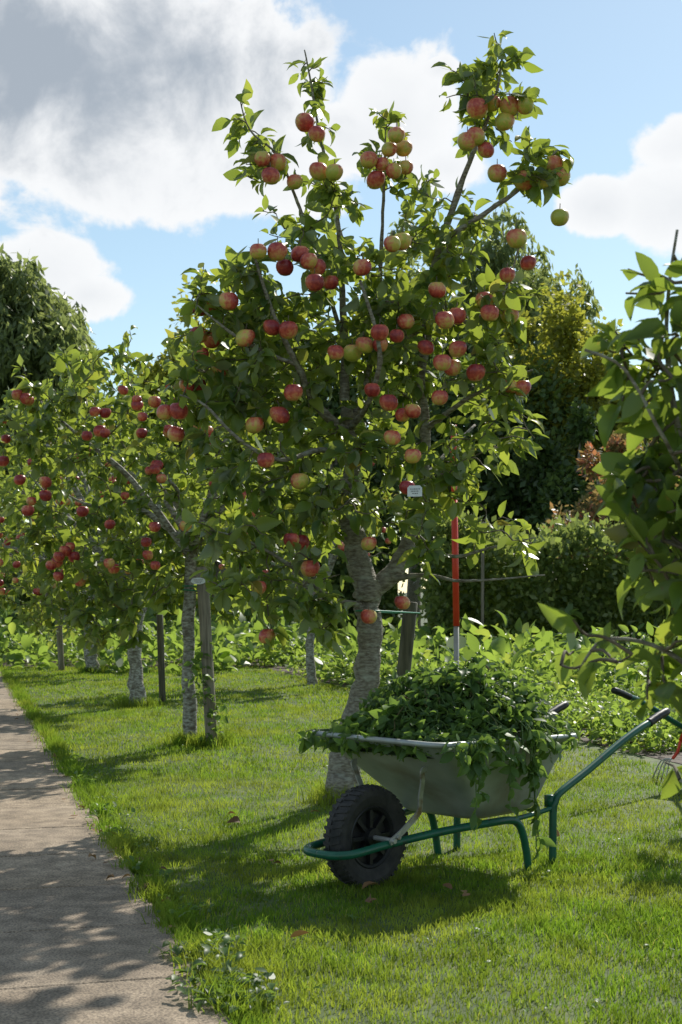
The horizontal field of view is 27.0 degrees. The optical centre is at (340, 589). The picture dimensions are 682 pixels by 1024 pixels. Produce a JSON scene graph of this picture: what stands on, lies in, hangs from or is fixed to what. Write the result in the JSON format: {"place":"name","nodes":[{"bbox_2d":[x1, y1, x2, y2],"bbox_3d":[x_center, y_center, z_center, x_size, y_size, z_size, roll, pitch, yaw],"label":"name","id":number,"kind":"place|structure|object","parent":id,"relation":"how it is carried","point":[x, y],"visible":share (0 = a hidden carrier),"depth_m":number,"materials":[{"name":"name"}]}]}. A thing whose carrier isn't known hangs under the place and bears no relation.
{"place":"outdoors","nodes":[
{"label":"outdoors","id":0,"kind":"place"},
{"bbox_2d":[0,673,231,1023],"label":"path","id":1,"kind":"structure","parent":0,"point":[77,941],"depth_m":4.93,"materials":[{"name":"concrete"}]},
{"bbox_2d":[15,706,559,953],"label":"fallen leaves","id":2,"kind":"object","parent":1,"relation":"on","point":[303,932],"visible":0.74,"depth_m":5.62,"materials":[{"name":"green plant"}]},
{"bbox_2d":[0,663,681,1023],"bbox_3d":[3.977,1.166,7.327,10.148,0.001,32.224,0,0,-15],"label":"lawn","id":3,"kind":"structure","parent":0,"point":[431,1015],"depth_m":5.95,"materials":[{"name":"green plant"}]},
{"bbox_2d":[55,600,64,670],"bbox_3d":[-4.066,0.608,20.540,0.157,1.229,0.093,0,0,0],"label":"wooden stake","id":4,"kind":"object","parent":3,"relation":"on","point":[60,649],"visible":0.43,"depth_m":20.50,"materials":[{"name":"brown wood"}]},
{"bbox_2d":[0,434,164,672],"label":"apple tree","id":5,"kind":"object","parent":3,"relation":"on","point":[91,661],"visible":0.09,"depth_m":19.91,"materials":[{"name":"green plant"}]},
{"bbox_2d":[0,354,219,706],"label":"apple tree","id":6,"kind":"object","parent":3,"relation":"on","point":[40,604],"visible":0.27,"depth_m":14.03,"materials":[{"name":"green plant"}]},
{"bbox_2d":[0,325,312,740],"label":"apple tree","id":7,"kind":"object","parent":3,"relation":"on","point":[163,578],"visible":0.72,"depth_m":10.57,"materials":[{"name":"green plant"}]},
{"bbox_2d":[156,615,165,701],"bbox_3d":[-1.852,0.737,14.659,0.102,0.968,0.072,0,0,0],"label":"wooden stake","id":8,"kind":"object","parent":3,"relation":"on","point":[161,658],"visible":0.92,"depth_m":14.63,"materials":[{"name":"brown wood"}]},
{"bbox_2d":[196,567,217,746],"bbox_3d":[-0.994,0.524,10.563,0.168,1.397,0.095,0,0,0],"label":"wooden stake","id":9,"kind":"object","parent":3,"relation":"on","point":[204,608],"visible":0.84,"depth_m":10.53,"materials":[{"name":"grey wood"}]},
{"bbox_2d":[182,585,196,590],"bbox_3d":[-1.084,-0.009,10.679,0.233,0.050,0.122,0,0,21],"label":"tree tie","id":10,"kind":"object","parent":9,"relation":"attached to","point":[189,586],"visible":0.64,"depth_m":10.64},
{"bbox_2d":[191,578,204,583],"bbox_3d":[-1.054,-0.067,10.499,0.110,0.050,0.005,0,0,-5],"label":"plant label","id":11,"kind":"object","parent":9,"relation":"attached to","point":[197,580],"visible":0.99,"depth_m":10.50,"materials":[{"name":"white plastic"}]},
{"bbox_2d":[209,417,399,684],"bbox_3d":[-0.518,-0.505,17.500,2.635,3.475,1.866,0,0,-22],"label":"apple tree","id":12,"kind":"object","parent":3,"relation":"on","point":[309,646],"visible":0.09,"depth_m":17.46,"materials":[{"name":"green plant"}]},
{"bbox_2d":[43,640,674,1013],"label":"lawn weeds","id":13,"kind":"object","parent":3,"relation":"on","point":[224,944],"visible":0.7,"depth_m":4.45,"materials":[{"name":"green plant"}]},
{"bbox_2d":[156,30,573,804],"bbox_3d":[0.131,-0.863,7.809,2.265,4.284,1.647,0,0,0],"label":"apple tree","id":14,"kind":"object","parent":3,"relation":"on","point":[262,324],"visible":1,"depth_m":7.54,"materials":[{"name":"green plant"}]},
{"bbox_2d":[407,485,421,496],"bbox_3d":[0.368,-0.494,7.099,0.075,0.055,0.005,0,0,17],"label":"plant label","id":15,"kind":"object","parent":14,"relation":"attached to","point":[414,490],"visible":1,"depth_m":7.10,"materials":[{"name":"white plastic"}]},
{"bbox_2d":[397,602,417,685],"bbox_3d":[0.358,0.646,8.500,0.203,1.158,0.089,0,0,0],"label":"wooden stake","id":16,"kind":"object","parent":3,"relation":"on","point":[407,634],"visible":0.39,"depth_m":8.46,"materials":[{"name":"wood"}]},
{"bbox_2d":[354,610,419,613],"bbox_3d":[0.272,0.126,8.125,0.158,0.035,0.848,0,0,21],"label":"tree tie","id":17,"kind":"object","parent":16,"relation":"attached to","point":[393,612],"visible":0.88,"depth_m":8.05,"materials":[{"name":"green plastic"}]},
{"bbox_2d":[450,425,459,665],"bbox_3d":[0.752,0.089,9.400,0.063,2.361,0.043,0,0,0],"label":"ranging pole","id":18,"kind":"object","parent":3,"relation":"on","point":[455,569],"visible":0.38,"depth_m":9.38,"materials":[{"name":"red metal"}]},
{"bbox_2d":[303,701,670,887],"bbox_3d":[0.611,0.861,6.111,2.002,0.628,0.741,0,0,-45],"label":"wheelbarrow","id":19,"kind":"object","parent":3,"relation":"on","point":[367,837],"visible":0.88,"depth_m":5.66,"materials":[{"name":"metal"}]},
{"bbox_2d":[297,652,580,860],"bbox_3d":[0.455,0.683,5.884,1.054,0.838,0.863,0,0,-45],"label":"heap of weeds","id":20,"kind":"object","parent":19,"relation":"in","point":[471,702],"visible":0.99,"depth_m":5.71,"materials":[{"name":"green plant"}]},
{"bbox_2d":[538,229,681,799],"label":"young apple tree","id":21,"kind":"object","parent":3,"relation":"on","point":[647,477],"visible":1,"depth_m":2.83,"materials":[{"name":"green plant"}]},
{"bbox_2d":[652,733,681,778],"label":"garden fork","id":22,"kind":"object","parent":3,"relation":"on","point":[674,756],"visible":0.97,"depth_m":8.60,"materials":[{"name":"metal"}]},
{"bbox_2d":[0,0,681,592],"label":"sky","id":23,"kind":"structure","parent":0,"point":[113,165],"materials":[{"name":"blue"}]},
{"bbox_2d":[0,593,681,764],"bbox_3d":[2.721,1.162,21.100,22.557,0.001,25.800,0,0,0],"label":"vegetable bed soil","id":24,"kind":"structure","parent":0,"point":[668,754],"depth_m":13.66,"materials":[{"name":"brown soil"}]},
{"bbox_2d":[0,244,104,516],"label":"willow tree","id":25,"kind":"object","parent":24,"relation":"on","point":[37,321],"visible":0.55,"depth_m":38.63,"materials":[{"name":"green plant"}]},
{"bbox_2d":[1,487,104,629],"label":"apple tree","id":26,"kind":"object","parent":24,"relation":"on","point":[8,573],"visible":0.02,"depth_m":31.75,"materials":[{"name":"green plant"}]},
{"bbox_2d":[0,455,117,630],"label":"apple tree","id":27,"kind":"object","parent":24,"relation":"on","point":[43,554],"visible":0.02,"depth_m":25.82,"materials":[{"name":"green plant"}]},
{"bbox_2d":[24,376,120,535],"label":"broadleaf tree","id":28,"kind":"object","parent":24,"relation":"on","point":[95,453],"depth_m":35.92,"materials":[{"name":"green plant"}]},
{"bbox_2d":[106,268,323,621],"bbox_3d":[-2.820,-3.028,32.920,5.667,8.627,3.324,0,0,0],"label":"broadleaf tree","id":29,"kind":"object","parent":24,"relation":"on","point":[156,368],"visible":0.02,"depth_m":32.50,"materials":[{"name":"green plant"}]},
{"bbox_2d":[269,290,407,586],"bbox_3d":[-0.180,-2.939,34.297,4.247,8.452,3.522,0,0,0],"label":"broadleaf tree","id":30,"kind":"object","parent":24,"relation":"on","point":[332,405],"visible":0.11,"depth_m":33.43,"materials":[{"name":"green plant"}]},
{"bbox_2d":[0,588,681,755],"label":"vegetable plants","id":31,"kind":"object","parent":24,"relation":"on","point":[242,644],"visible":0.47,"depth_m":17.03,"materials":[{"name":"green plant"}]},
{"bbox_2d":[378,218,469,628],"bbox_3d":[1.979,-4.655,39.894,3.471,11.872,4.153,0,0,0],"label":"birch tree","id":32,"kind":"object","parent":24,"relation":"on","point":[411,586],"visible":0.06,"depth_m":39.83,"materials":[{"name":"green plant"}]},
{"bbox_2d":[481,522,483,645],"bbox_3d":[1.892,0.154,19.014,0.051,2.131,0.046,0,0,0],"label":"metal pole","id":33,"kind":"object","parent":24,"relation":"on","point":[482,589],"visible":0.48,"depth_m":19.00,"materials":[{"name":"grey metal"}]},
{"bbox_2d":[401,337,585,601],"bbox_3d":[3.601,-2.308,32.884,4.654,7.190,3.014,0,0,0],"label":"broadleaf tree","id":34,"kind":"object","parent":24,"relation":"on","point":[509,489],"visible":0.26,"depth_m":32.34,"materials":[{"name":"green plant"}]},
{"bbox_2d":[439,202,602,450],"bbox_3d":[4.869,-5.002,40.898,4.576,12.564,4.939,0,0,34],"label":"birch tree","id":35,"kind":"object","parent":24,"relation":"on","point":[501,254],"visible":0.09,"depth_m":40.00,"materials":[{"name":"green plant"}]},
{"bbox_2d":[414,494,681,662],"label":"hedge","id":36,"kind":"object","parent":24,"relation":"on","point":[581,583],"visible":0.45,"depth_m":19.32,"materials":[{"name":"green plant"}]},
{"bbox_2d":[511,401,605,557],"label":"broadleaf tree","id":37,"kind":"object","parent":24,"relation":"on","point":[551,476],"visible":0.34,"depth_m":30.93,"materials":[{"name":"green plant"}]},
{"bbox_2d":[474,270,652,472],"bbox_3d":[5.306,-3.193,33.970,4.718,8.954,3.345,0,0,0],"label":"broadleaf tree","id":38,"kind":"object","parent":24,"relation":"on","point":[567,335],"visible":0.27,"depth_m":33.55,"materials":[{"name":"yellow plant"}]},
{"bbox_2d":[543,430,679,557],"bbox_3d":[4.311,-0.671,22.622,2.228,3.914,1.560,0,0,0],"label":"hawthorn shrub","id":39,"kind":"object","parent":24,"relation":"on","point":[617,444],"visible":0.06,"depth_m":22.54,"materials":[{"name":"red plant"}]},
{"bbox_2d":[611,687,681,729],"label":"wheelbarrow","id":40,"kind":"object","parent":24,"relation":"on","point":[629,696],"visible":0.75,"depth_m":8.14,"materials":[{"name":"metal"}]},
{"bbox_2d":[641,438,680,550],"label":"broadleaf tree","id":41,"kind":"object","parent":24,"relation":"on","point":[658,441],"visible":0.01,"depth_m":36.20,"materials":[{"name":"green plant"}]},
{"label":"verge","id":42,"kind":"structure","parent":0,"visible":0},
{"bbox_2d":[0,531,406,638],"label":"hedge","id":43,"kind":"object","parent":42,"relation":"on","point":[387,603],"visible":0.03,"depth_m":33.44,"materials":[{"name":"green plant"}]}
]}

